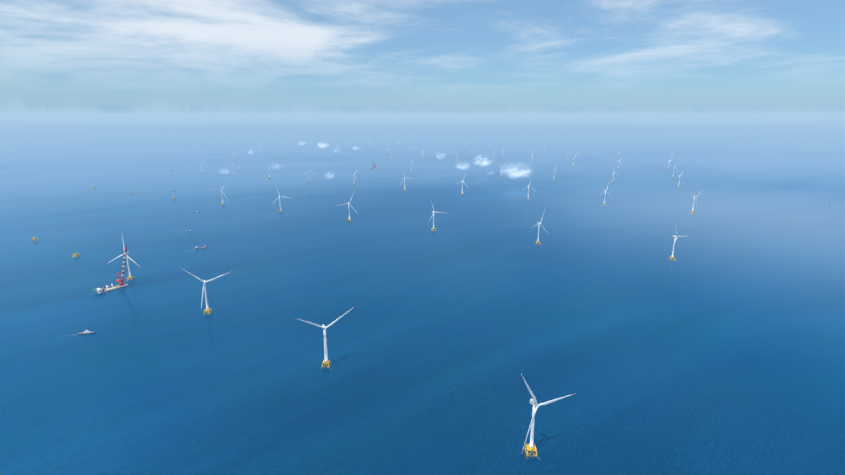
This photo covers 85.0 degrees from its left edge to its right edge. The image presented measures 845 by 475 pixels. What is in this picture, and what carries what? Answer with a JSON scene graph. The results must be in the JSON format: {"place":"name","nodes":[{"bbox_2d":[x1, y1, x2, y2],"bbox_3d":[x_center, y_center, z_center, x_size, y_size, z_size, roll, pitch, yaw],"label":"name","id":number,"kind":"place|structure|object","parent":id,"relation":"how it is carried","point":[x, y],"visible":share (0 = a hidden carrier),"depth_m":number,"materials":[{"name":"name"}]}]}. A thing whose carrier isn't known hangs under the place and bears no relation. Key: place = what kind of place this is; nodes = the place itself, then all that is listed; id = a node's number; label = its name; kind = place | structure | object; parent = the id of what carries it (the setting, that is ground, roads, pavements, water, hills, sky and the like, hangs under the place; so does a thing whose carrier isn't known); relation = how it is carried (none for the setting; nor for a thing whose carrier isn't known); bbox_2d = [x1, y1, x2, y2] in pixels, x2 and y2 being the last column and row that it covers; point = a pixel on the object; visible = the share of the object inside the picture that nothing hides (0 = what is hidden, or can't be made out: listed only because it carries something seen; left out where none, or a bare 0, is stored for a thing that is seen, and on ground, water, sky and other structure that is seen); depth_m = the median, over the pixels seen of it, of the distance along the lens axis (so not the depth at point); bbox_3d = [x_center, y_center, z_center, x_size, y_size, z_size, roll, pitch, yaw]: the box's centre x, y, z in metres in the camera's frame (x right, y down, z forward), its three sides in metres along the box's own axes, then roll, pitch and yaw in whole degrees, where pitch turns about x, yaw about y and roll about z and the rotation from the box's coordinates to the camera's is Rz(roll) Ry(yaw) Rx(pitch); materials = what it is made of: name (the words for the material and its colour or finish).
{"place":"outdoors","nodes":[
{"label":"outdoors","id":0,"kind":"place"},
{"bbox_2d":[0,118,844,474],"bbox_3d":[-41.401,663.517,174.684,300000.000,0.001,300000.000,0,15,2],"label":"sea","id":1,"kind":"structure","parent":0,"point":[716,346],"depth_m":1794.51,"materials":[{"name":"liquid"}]},
{"bbox_2d":[76,330,95,334],"bbox_3d":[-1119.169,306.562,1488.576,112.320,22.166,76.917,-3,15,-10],"label":"patrol boat","id":2,"kind":"object","parent":1,"relation":"on","point":[86,332],"visible":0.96,"depth_m":1491.77,"materials":[{"name":"white metal"}]},
{"bbox_2d":[92,247,128,293],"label":"crane vessel","id":3,"kind":"object","parent":1,"relation":"on","point":[98,290],"visible":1,"depth_m":1879.10,"materials":[{"name":"white metal"}]},
{"bbox_2d":[108,231,139,280],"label":"wind turbine under construction","id":4,"kind":"object","parent":1,"relation":"on","point":[129,271],"visible":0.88,"depth_m":1957.32,"materials":[{"name":"white metal"}]},
{"bbox_2d":[179,267,231,314],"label":"wind turbine","id":5,"kind":"object","parent":1,"relation":"on","point":[207,309],"visible":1,"depth_m":1623.46,"materials":[{"name":"white metal"}]},
{"bbox_2d":[216,180,228,204],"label":"wind turbine","id":6,"kind":"object","parent":1,"relation":"on","point":[223,193],"visible":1,"depth_m":3618.76,"materials":[{"name":"white metal"}]},
{"bbox_2d":[273,184,292,212],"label":"wind turbine","id":7,"kind":"object","parent":1,"relation":"on","point":[280,210],"visible":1,"depth_m":3343.87,"materials":[{"name":"white metal"}]},
{"bbox_2d":[295,307,353,368],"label":"wind turbine","id":8,"kind":"object","parent":1,"relation":"on","point":[326,361],"visible":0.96,"depth_m":1273.14,"materials":[{"name":"white metal"}]},
{"bbox_2d":[338,190,358,220],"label":"wind turbine","id":9,"kind":"object","parent":1,"relation":"on","point":[349,218],"visible":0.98,"depth_m":3069.81,"materials":[{"name":"white metal"}]},
{"bbox_2d":[429,199,441,231],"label":"wind turbine","id":10,"kind":"object","parent":1,"relation":"on","point":[433,228],"visible":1,"depth_m":2794.54,"materials":[{"name":"white metal"}]},
{"bbox_2d":[523,175,535,199],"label":"wind turbine","id":11,"kind":"object","parent":1,"relation":"on","point":[528,189],"visible":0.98,"depth_m":3835.95,"materials":[{"name":"white metal"}]},
{"bbox_2d":[531,207,549,244],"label":"wind turbine","id":12,"kind":"object","parent":1,"relation":"on","point":[537,241],"visible":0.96,"depth_m":2503.02,"materials":[{"name":"white metal"}]},
{"bbox_2d":[521,374,575,457],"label":"wind turbine","id":13,"kind":"object","parent":1,"relation":"on","point":[531,446],"visible":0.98,"depth_m":942.24,"materials":[{"name":"white metal"}]},
{"bbox_2d":[600,180,612,206],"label":"wind turbine","id":14,"kind":"object","parent":1,"relation":"on","point":[605,195],"visible":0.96,"depth_m":3572.82,"materials":[{"name":"white metal"}]},
{"bbox_2d":[668,221,686,260],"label":"wind turbine","id":15,"kind":"object","parent":1,"relation":"on","point":[675,238],"visible":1,"depth_m":2234.75,"materials":[{"name":"white metal"}]},
{"bbox_2d":[690,189,703,213],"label":"wind turbine","id":16,"kind":"object","parent":1,"relation":"on","point":[692,211],"visible":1,"depth_m":3302.68,"materials":[{"name":"white metal"}]},
{"bbox_2d":[0,0,844,179],"label":"sky","id":17,"kind":"structure","parent":0,"point":[59,58],"materials":[{"name":"blue"}]}
]}

